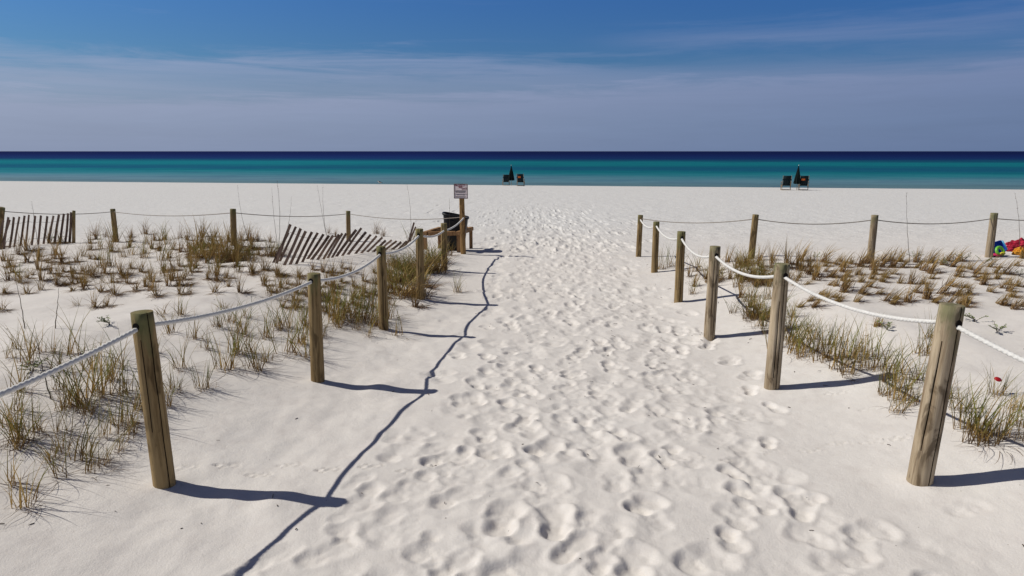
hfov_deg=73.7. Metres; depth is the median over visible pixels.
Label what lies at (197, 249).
grass clump
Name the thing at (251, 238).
grass clump
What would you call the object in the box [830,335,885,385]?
grass clump
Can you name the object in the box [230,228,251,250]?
grass clump
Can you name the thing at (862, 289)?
grass clump
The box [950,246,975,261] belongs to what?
grass clump
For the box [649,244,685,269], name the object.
grass clump
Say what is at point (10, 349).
grass clump
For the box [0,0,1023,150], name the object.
sky
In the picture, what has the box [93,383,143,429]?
grass clump
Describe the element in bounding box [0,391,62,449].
grass clump
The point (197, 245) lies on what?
grass clump
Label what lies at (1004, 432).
grass clump
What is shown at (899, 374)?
grass clump
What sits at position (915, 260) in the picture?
grass clump
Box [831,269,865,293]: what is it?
grass clump
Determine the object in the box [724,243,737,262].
grass clump
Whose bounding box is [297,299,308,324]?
grass clump
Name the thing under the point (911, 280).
grass clump
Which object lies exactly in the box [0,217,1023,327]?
dune grass
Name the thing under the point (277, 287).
grass clump
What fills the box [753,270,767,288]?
grass clump
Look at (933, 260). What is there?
grass clump
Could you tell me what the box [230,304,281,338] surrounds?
grass clump
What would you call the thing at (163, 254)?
grass clump
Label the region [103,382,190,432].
grass clump
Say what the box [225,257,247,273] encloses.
grass clump
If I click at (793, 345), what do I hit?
grass clump
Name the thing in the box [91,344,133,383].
grass clump
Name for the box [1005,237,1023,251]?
towel pile
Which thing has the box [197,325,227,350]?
grass clump
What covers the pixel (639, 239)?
rope post
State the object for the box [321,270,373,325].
grass clump
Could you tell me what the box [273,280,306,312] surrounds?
grass clump
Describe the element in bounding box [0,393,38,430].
grass clump
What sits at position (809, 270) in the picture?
grass clump
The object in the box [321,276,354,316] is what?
grass clump
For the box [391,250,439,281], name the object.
grass clump
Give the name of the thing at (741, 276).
grass clump
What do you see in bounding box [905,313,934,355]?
grass clump
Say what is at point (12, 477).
grass clump
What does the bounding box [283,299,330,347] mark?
grass clump
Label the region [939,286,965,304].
grass clump
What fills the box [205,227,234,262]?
grass clump
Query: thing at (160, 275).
grass clump
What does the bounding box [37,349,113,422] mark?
grass clump
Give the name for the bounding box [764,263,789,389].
rope post
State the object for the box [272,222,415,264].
slat fence
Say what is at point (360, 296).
grass clump
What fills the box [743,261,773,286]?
grass clump
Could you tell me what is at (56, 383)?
grass clump
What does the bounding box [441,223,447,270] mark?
rope post
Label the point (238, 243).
grass clump
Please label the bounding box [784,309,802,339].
grass clump
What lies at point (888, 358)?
grass clump
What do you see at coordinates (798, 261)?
grass clump
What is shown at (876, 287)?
grass clump
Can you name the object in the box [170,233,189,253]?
grass clump
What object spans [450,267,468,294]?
grass clump
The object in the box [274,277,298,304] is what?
grass clump
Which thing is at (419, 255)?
rope post
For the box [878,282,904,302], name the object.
grass clump
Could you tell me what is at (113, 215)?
rope post
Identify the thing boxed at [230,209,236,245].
rope post
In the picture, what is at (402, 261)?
grass clump
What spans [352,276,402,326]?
grass clump
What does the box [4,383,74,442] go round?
grass clump
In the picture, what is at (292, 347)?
grass clump
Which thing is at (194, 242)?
grass clump
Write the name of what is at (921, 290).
grass clump
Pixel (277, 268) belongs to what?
grass clump
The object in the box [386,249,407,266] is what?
grass clump
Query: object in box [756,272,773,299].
grass clump
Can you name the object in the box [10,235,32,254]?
grass clump
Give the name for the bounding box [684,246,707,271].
grass clump
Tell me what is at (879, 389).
grass clump
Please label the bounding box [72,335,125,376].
grass clump
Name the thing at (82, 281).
grass clump
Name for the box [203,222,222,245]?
grass clump
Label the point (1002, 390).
grass clump
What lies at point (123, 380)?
grass clump
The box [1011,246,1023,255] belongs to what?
toy bag
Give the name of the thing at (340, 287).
grass clump
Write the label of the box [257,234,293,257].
grass clump
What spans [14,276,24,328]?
dry stalk
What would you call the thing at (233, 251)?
grass clump
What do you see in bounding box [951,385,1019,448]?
grass clump
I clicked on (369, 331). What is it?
grass clump
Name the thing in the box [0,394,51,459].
grass clump
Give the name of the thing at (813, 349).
grass clump
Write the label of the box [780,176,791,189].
beach chair
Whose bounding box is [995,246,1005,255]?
ring toy
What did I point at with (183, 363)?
grass clump
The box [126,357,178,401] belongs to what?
grass clump
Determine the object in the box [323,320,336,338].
grass clump
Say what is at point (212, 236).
grass clump
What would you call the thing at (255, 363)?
grass clump
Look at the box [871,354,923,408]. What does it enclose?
grass clump
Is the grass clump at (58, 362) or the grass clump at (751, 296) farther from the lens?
the grass clump at (751, 296)
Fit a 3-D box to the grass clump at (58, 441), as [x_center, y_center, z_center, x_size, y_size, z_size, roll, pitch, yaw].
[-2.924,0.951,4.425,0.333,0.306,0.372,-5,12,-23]
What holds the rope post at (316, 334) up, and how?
on the sand ground at (520, 429)
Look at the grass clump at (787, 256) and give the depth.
10.77 m
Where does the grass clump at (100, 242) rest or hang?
on the sand ground at (520, 429)
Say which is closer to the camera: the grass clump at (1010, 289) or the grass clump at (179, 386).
the grass clump at (179, 386)
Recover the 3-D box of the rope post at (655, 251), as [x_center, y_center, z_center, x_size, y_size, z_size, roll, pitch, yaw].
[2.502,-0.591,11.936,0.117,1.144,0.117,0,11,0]
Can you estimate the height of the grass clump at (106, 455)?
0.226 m
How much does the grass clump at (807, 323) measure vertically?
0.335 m
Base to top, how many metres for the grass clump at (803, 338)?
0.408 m
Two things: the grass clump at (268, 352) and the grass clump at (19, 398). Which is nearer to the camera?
the grass clump at (19, 398)
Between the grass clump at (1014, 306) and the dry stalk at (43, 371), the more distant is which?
the grass clump at (1014, 306)
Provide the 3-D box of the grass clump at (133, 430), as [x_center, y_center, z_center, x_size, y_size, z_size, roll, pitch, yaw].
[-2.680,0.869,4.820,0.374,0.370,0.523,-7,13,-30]
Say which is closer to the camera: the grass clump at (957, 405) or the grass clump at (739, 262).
the grass clump at (957, 405)
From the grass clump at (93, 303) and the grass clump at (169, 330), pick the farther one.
the grass clump at (93, 303)
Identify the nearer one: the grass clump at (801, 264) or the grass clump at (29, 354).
the grass clump at (29, 354)
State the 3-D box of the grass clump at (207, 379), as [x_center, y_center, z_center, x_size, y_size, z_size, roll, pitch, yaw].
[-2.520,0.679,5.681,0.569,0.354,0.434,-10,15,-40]
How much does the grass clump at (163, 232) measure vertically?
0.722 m
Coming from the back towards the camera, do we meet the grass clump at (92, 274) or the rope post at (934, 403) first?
the grass clump at (92, 274)
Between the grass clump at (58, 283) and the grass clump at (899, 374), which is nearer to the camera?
the grass clump at (899, 374)
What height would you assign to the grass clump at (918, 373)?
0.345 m
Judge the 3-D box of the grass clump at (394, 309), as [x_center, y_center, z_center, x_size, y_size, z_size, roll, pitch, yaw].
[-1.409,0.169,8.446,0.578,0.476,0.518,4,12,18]
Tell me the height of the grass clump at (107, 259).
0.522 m
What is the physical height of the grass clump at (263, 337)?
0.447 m
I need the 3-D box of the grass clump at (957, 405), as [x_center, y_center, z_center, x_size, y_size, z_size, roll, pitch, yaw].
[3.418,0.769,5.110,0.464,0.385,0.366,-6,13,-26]
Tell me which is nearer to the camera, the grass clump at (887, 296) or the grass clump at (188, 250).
the grass clump at (887, 296)
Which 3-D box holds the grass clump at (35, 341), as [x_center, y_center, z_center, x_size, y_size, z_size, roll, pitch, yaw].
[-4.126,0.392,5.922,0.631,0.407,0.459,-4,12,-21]
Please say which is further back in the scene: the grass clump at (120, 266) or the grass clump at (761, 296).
the grass clump at (120, 266)
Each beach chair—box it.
[502,175,509,184]
[517,174,524,185]
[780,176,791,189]
[798,175,808,189]
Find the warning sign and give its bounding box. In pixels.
[454,184,467,253]
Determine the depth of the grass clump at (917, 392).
5.39 m
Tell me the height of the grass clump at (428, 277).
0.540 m
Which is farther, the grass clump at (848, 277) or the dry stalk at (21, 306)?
the grass clump at (848, 277)
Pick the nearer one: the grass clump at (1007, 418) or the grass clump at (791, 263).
the grass clump at (1007, 418)
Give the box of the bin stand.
[423,226,473,251]
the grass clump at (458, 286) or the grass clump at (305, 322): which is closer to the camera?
the grass clump at (305, 322)
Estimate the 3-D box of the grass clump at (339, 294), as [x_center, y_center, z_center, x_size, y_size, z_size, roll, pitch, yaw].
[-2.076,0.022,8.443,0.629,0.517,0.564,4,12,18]
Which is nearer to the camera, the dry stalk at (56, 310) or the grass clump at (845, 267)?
the dry stalk at (56, 310)
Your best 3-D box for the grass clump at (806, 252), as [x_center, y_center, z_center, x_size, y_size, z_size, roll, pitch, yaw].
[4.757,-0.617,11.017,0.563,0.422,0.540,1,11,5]
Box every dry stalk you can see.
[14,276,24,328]
[36,340,51,398]
[55,289,58,328]
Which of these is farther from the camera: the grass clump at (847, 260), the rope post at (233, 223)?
the rope post at (233, 223)
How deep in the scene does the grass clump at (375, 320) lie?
8.04 m
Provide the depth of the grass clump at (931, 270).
10.10 m
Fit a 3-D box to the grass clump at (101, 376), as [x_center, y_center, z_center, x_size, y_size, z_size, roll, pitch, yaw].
[-3.113,0.579,5.260,0.584,0.529,0.794,-9,14,-38]
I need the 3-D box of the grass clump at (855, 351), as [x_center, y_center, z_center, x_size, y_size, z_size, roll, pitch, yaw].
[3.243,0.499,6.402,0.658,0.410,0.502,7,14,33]
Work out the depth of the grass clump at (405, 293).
9.65 m
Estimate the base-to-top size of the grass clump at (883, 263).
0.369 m
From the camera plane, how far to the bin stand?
14.72 m
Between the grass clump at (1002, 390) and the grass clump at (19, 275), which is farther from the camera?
the grass clump at (19, 275)
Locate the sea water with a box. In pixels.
[0,151,1023,189]
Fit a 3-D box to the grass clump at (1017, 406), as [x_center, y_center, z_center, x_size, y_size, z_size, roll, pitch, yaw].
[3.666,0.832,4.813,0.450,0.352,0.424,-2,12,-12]
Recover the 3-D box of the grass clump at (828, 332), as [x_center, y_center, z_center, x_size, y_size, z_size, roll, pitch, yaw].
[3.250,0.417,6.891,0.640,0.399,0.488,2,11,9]
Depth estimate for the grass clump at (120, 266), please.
9.74 m
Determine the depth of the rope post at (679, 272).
9.43 m
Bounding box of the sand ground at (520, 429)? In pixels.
[0,181,1023,575]
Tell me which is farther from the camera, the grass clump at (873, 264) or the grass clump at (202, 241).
the grass clump at (202, 241)
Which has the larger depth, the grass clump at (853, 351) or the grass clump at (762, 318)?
the grass clump at (762, 318)
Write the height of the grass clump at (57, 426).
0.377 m
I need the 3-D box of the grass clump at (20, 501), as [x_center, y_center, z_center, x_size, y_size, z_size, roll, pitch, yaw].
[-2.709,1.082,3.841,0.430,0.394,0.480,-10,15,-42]
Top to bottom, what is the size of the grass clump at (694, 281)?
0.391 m
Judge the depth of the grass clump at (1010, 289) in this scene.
8.71 m
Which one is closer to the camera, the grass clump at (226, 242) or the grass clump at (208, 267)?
the grass clump at (208, 267)
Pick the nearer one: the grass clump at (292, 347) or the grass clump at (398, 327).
the grass clump at (292, 347)
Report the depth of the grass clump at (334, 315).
7.93 m
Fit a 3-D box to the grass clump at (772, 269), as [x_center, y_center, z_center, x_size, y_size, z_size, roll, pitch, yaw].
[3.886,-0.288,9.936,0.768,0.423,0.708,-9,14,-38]
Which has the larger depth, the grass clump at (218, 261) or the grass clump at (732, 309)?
the grass clump at (218, 261)
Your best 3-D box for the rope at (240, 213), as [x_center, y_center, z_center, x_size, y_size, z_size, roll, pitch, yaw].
[-7.203,-1.679,14.794,12.398,0.602,4.492,0,11,0]
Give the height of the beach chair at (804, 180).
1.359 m
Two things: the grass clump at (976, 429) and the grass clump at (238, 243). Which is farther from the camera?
the grass clump at (238, 243)
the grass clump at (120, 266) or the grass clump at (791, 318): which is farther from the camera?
the grass clump at (120, 266)
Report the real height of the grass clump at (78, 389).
0.515 m
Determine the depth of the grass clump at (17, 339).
6.04 m
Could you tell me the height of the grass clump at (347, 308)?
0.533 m
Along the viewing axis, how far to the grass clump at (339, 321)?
7.78 m
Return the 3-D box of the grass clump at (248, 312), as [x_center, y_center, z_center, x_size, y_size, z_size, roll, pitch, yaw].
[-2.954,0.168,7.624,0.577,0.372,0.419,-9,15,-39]
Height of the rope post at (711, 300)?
1.300 m
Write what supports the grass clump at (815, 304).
on the sand ground at (520, 429)
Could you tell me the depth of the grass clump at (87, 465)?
4.33 m
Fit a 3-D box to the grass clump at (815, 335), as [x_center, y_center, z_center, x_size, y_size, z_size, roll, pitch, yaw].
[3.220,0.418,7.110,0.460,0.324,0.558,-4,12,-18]
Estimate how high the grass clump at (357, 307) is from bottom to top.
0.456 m
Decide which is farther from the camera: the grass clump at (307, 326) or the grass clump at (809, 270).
the grass clump at (809, 270)
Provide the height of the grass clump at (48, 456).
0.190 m
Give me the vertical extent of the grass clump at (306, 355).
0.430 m
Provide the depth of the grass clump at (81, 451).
4.47 m
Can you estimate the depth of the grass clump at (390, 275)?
10.42 m
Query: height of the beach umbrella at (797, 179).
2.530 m
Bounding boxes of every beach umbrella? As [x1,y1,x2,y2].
[508,166,514,180]
[793,165,800,189]
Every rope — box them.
[0,217,463,397]
[5,211,459,219]
[640,219,1023,363]
[642,218,1023,224]
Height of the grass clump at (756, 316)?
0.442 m
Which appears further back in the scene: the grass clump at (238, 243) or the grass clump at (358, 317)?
the grass clump at (238, 243)
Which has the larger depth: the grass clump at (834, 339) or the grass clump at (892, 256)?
the grass clump at (892, 256)
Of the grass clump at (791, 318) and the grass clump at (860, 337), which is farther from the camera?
the grass clump at (791, 318)
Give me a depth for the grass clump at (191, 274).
9.72 m
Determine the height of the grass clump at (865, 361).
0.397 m
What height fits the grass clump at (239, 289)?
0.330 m
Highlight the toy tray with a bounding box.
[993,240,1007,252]
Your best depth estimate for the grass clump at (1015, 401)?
5.06 m
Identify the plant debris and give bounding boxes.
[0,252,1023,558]
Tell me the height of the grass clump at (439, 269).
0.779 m
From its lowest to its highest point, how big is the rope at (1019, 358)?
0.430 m
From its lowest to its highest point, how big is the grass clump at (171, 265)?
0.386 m
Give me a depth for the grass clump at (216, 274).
9.41 m
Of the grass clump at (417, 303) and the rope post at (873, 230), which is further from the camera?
the rope post at (873, 230)
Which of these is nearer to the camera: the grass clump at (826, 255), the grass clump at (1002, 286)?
the grass clump at (1002, 286)
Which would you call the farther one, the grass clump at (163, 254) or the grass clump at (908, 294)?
the grass clump at (163, 254)
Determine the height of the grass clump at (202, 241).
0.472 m
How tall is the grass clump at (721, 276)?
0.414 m
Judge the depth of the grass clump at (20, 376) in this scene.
5.15 m
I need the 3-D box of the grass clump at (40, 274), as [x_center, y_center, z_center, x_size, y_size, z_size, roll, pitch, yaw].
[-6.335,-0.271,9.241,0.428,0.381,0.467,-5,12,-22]
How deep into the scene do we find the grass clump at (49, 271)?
9.69 m
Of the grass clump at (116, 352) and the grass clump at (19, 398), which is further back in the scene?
the grass clump at (116, 352)
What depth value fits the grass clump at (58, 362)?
5.56 m
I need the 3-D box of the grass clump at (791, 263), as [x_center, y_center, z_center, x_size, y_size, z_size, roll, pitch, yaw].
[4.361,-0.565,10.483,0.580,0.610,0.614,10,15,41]
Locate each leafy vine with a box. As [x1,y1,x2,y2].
[16,357,47,371]
[96,315,109,324]
[964,313,988,321]
[988,320,1006,331]
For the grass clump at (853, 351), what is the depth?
6.32 m
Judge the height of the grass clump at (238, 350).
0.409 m
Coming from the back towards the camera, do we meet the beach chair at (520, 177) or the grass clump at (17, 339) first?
the beach chair at (520, 177)
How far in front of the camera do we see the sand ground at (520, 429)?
5.59 m
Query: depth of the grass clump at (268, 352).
6.48 m
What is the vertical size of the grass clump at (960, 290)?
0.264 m
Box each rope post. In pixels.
[0,207,4,246]
[110,209,118,239]
[130,310,175,488]
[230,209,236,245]
[307,272,324,382]
[346,211,350,241]
[376,246,388,329]
[415,228,424,299]
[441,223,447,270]
[636,215,642,256]
[651,221,659,272]
[674,231,685,302]
[704,246,720,340]
[748,214,758,258]
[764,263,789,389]
[867,215,878,261]
[906,302,965,486]
[985,213,997,257]
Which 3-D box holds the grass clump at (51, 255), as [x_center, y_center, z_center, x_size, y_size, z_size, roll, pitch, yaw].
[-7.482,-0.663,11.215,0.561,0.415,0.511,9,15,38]
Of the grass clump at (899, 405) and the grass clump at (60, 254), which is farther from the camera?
the grass clump at (60, 254)
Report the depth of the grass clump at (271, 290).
8.46 m
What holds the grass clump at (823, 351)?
on the sand ground at (520, 429)
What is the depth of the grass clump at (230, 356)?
6.16 m
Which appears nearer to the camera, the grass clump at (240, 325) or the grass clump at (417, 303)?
the grass clump at (240, 325)
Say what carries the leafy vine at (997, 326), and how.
on the sand ground at (520, 429)
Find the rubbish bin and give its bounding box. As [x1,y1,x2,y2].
[442,212,468,249]
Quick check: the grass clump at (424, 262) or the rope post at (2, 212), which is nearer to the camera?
the grass clump at (424, 262)
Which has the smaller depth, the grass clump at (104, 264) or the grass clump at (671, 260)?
the grass clump at (104, 264)
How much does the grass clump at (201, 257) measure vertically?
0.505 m
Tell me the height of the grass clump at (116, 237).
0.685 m
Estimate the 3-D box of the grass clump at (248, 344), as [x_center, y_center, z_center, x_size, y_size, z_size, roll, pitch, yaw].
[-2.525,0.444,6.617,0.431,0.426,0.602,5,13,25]
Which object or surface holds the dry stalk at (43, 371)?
on the sand ground at (520, 429)
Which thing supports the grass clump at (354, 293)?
on the sand ground at (520, 429)
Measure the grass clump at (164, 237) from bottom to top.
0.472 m
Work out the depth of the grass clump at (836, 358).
6.28 m
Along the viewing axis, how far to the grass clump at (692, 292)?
9.92 m
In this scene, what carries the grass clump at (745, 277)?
on the sand ground at (520, 429)
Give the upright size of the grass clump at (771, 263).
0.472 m
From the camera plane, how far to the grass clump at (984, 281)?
9.16 m
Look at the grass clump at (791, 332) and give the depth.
7.15 m
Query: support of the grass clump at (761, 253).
on the sand ground at (520, 429)
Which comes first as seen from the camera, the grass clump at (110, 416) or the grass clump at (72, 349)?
the grass clump at (110, 416)
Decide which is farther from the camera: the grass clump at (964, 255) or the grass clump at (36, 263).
the grass clump at (964, 255)
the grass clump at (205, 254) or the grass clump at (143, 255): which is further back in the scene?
the grass clump at (143, 255)
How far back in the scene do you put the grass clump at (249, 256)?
10.87 m
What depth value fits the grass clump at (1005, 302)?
8.03 m
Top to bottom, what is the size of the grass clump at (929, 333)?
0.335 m
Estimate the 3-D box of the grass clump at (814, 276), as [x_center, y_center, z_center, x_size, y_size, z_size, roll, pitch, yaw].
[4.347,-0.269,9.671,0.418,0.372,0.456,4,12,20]
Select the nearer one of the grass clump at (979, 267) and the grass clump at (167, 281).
the grass clump at (167, 281)
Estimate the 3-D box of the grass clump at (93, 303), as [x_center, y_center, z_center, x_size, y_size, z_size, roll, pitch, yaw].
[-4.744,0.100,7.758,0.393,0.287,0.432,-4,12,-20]
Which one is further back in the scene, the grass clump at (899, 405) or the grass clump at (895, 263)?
the grass clump at (895, 263)
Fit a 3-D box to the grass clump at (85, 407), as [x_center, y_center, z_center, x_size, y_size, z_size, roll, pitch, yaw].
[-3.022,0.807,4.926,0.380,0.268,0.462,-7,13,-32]
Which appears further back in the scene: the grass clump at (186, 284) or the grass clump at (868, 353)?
the grass clump at (186, 284)
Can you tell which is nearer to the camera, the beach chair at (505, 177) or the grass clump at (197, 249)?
the grass clump at (197, 249)
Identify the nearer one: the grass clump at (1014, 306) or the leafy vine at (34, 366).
the leafy vine at (34, 366)
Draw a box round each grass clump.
[0,256,23,281]
[0,256,38,282]
[0,332,31,362]
[0,364,46,425]
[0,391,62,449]
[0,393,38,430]
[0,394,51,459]
[0,435,69,490]
[0,449,69,526]
[1,318,95,371]
[2,322,40,351]
[2,350,67,399]
[2,396,57,453]
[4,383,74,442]
[5,317,67,357]
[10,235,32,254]
[16,228,45,251]
[16,241,38,264]
[17,436,123,493]
[20,330,87,372]
[28,245,58,270]
[28,436,89,469]
[30,254,59,281]
[30,386,102,441]
[33,413,86,461]
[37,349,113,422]
[38,362,95,396]
[41,328,75,353]
[42,343,126,416]
[44,237,77,264]
[45,257,65,274]
[46,266,71,286]
[46,298,103,362]
[46,406,130,471]
[49,239,71,259]
[54,377,91,413]
[58,330,133,414]
[66,381,111,425]
[70,267,99,291]
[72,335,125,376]
[82,256,105,278]
[83,227,105,250]
[84,423,134,484]
[84,434,134,477]
[85,386,141,450]
[87,288,106,309]
[87,320,166,375]
[89,238,115,266]
[90,425,134,464]
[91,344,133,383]
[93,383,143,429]
[94,256,118,275]
[98,241,128,267]
[100,218,125,242]
[101,345,138,400]
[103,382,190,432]
[108,390,145,443]
[109,253,140,276]
[112,377,170,414]
[121,239,143,256]
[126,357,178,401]
[127,235,160,259]
[143,271,169,291]
[145,252,169,277]
[148,238,179,261]
[150,219,183,239]
[150,306,182,337]
[151,222,172,244]
[159,267,183,287]
[161,334,217,374]
[161,362,196,394]
[162,251,183,271]
[164,374,186,411]
[169,287,191,316]
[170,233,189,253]
[171,257,200,286]
[176,254,202,275]
[178,352,233,400]
[179,310,224,340]
[180,239,199,258]
[181,212,211,247]
[182,237,220,258]
[183,226,206,254]
[185,236,210,260]
[189,322,262,381]
[192,229,208,250]
[194,240,220,263]
[197,225,221,255]
[197,247,235,277]
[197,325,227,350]
[199,225,229,249]
[201,303,234,330]
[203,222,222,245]
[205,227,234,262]
[208,253,241,282]
[210,247,228,267]
[211,221,246,256]
[213,232,269,261]
[217,297,254,326]
[217,315,259,356]
[224,223,242,241]
[224,236,251,261]
[225,246,247,267]
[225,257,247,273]
[226,314,268,359]
[227,226,254,253]
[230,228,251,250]
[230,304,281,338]
[232,271,255,294]
[233,326,285,375]
[236,294,263,321]
[243,233,264,250]
[244,243,265,262]
[248,335,286,366]
[251,277,276,296]
[252,302,287,341]
[256,299,306,360]
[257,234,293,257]
[261,302,293,331]
[267,290,303,332]
[271,259,290,275]
[271,268,296,292]
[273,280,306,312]
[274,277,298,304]
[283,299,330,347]
[287,327,325,359]
[292,292,327,328]
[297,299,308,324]
[297,309,336,340]
[315,254,337,273]
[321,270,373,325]
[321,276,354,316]
[321,289,358,328]
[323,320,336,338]
[327,274,377,325]
[328,276,362,312]
[329,268,350,288]
[332,300,352,330]
[334,291,370,325]
[346,285,370,317]
[346,303,368,334]
[348,277,367,305]
[350,283,371,307]
[350,288,406,331]
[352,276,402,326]
[357,316,380,337]
[359,274,395,309]
[363,253,455,300]
[376,256,428,282]
[381,305,422,344]
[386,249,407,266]
[386,250,415,270]
[387,262,405,282]
[387,285,423,320]
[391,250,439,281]
[397,246,452,272]
[399,241,466,274]
[406,276,429,308]
[408,263,442,288]
[424,240,457,263]
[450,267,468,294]
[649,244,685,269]
[664,243,675,268]
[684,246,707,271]
[688,276,701,296]
[691,265,704,286]
[696,263,729,282]
[719,292,741,313]
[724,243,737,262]
[726,243,764,267]
[729,258,747,288]
[730,251,750,275]
[731,288,767,322]
[732,253,773,282]
[732,272,750,299]
[733,290,787,320]
[740,280,763,297]
[740,281,761,306]
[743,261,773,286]
[744,297,769,330]
[751,285,772,307]
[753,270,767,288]
[754,239,767,261]
[755,305,769,334]
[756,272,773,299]
[758,298,770,320]
[759,257,796,280]
[765,244,779,261]
[767,239,785,267]
[777,245,797,264]
[780,234,806,270]
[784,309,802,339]
[785,300,804,328]
[785,305,813,346]
[785,315,820,357]
[786,301,799,317]
[786,313,836,357]
[789,314,815,332]
[790,309,825,343]
[790,320,826,363]
[791,320,834,357]
[793,253,815,271]
[794,245,809,267]
[797,242,816,261]
[801,258,826,275]
[803,317,851,365]
[807,291,832,309]
[808,261,830,280]
[808,314,862,367]
[810,248,831,278]
[812,316,846,347]
[816,243,836,263]
[817,319,871,361]
[818,315,863,376]
[827,262,847,277]
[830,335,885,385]
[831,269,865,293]
[836,251,862,268]
[839,254,858,272]
[840,265,856,281]
[841,324,884,365]
[846,315,884,354]
[847,244,884,267]
[850,318,901,359]
[854,330,887,370]
[857,275,880,295]
[862,328,910,375]
[863,271,883,289]
[865,251,898,271]
[870,259,889,274]
[870,365,902,396]
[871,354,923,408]
[873,386,920,417]
[874,338,924,400]
[874,341,902,383]
[877,246,896,268]
[878,245,898,261]
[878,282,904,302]
[880,333,926,382]
[881,248,906,260]
[884,247,918,268]
[890,345,927,384]
[897,373,923,407]
[901,269,927,284]
[902,282,925,302]
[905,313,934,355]
[910,276,934,293]
[912,247,929,262]
[915,277,947,300]
[916,308,933,340]
[919,251,940,271]
[921,246,949,274]
[922,246,947,263]
[936,273,966,296]
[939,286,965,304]
[944,246,966,268]
[945,245,961,261]
[945,269,960,285]
[947,373,989,415]
[947,381,1010,443]
[949,379,983,404]
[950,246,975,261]
[951,260,974,277]
[951,372,1021,465]
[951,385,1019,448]
[954,278,973,296]
[963,374,1023,462]
[966,256,1000,274]
[975,362,1022,401]
[976,270,998,286]
[988,385,1023,440]
[989,391,1023,411]
[992,401,1023,441]
[996,274,1019,288]
[996,291,1023,305]
[997,380,1023,427]
[1000,256,1022,275]
[1002,294,1023,309]
[1005,276,1023,292]
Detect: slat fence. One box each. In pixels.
[0,210,75,249]
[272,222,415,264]
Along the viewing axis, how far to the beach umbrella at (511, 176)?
75.93 m
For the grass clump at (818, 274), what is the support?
on the sand ground at (520, 429)
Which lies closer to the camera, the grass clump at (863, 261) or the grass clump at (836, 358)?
the grass clump at (836, 358)
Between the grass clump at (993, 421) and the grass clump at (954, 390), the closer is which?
the grass clump at (993, 421)
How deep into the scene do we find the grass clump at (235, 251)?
11.19 m
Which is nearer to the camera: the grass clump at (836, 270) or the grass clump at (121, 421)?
the grass clump at (121, 421)
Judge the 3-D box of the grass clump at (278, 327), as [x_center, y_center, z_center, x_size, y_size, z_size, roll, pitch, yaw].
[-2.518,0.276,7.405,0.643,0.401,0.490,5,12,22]
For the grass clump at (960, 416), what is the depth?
4.89 m
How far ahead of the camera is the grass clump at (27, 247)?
12.00 m
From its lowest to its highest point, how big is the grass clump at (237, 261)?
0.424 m
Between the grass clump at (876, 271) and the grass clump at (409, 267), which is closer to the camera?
the grass clump at (876, 271)
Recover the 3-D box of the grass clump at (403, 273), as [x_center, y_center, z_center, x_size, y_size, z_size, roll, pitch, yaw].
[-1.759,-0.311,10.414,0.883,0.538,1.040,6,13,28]
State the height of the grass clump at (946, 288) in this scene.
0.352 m
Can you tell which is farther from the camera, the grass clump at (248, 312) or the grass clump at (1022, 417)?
the grass clump at (248, 312)
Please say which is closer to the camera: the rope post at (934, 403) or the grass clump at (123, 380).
the rope post at (934, 403)
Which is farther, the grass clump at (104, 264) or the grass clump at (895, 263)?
the grass clump at (895, 263)
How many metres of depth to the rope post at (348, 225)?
17.06 m
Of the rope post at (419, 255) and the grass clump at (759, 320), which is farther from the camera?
the rope post at (419, 255)
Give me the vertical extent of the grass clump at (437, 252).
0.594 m
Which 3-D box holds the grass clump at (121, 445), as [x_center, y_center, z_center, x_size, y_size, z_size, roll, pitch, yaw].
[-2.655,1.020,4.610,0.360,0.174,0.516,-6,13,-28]
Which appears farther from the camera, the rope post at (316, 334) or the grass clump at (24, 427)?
the rope post at (316, 334)
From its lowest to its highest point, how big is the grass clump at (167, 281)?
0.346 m
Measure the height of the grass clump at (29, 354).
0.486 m
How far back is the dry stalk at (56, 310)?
6.71 m
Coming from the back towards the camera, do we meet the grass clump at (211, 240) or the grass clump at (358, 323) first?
the grass clump at (211, 240)
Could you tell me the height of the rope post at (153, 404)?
1.377 m
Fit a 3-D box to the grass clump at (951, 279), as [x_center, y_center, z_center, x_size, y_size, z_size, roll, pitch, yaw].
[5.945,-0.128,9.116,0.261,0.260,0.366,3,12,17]
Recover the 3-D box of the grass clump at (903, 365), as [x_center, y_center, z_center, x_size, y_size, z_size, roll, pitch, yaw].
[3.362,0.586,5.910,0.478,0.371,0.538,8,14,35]
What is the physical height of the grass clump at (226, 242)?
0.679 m
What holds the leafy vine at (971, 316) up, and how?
on the sand ground at (520, 429)
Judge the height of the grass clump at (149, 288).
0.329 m
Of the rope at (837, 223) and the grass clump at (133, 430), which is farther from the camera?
the rope at (837, 223)
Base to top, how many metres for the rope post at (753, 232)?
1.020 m
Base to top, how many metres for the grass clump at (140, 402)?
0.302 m
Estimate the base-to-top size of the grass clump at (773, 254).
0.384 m
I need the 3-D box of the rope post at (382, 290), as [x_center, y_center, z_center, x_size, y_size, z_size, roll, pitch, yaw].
[-1.497,0.131,7.915,0.111,1.248,0.114,0,11,0]
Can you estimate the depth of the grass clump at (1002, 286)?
8.97 m
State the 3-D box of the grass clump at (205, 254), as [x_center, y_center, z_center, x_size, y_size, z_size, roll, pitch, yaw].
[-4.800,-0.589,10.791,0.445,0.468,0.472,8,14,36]
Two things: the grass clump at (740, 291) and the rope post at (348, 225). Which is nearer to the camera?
the grass clump at (740, 291)
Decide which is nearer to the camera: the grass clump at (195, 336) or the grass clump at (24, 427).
the grass clump at (24, 427)
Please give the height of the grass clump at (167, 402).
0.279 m
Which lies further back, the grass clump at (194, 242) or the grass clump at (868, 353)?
the grass clump at (194, 242)
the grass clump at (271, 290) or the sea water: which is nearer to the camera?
the grass clump at (271, 290)

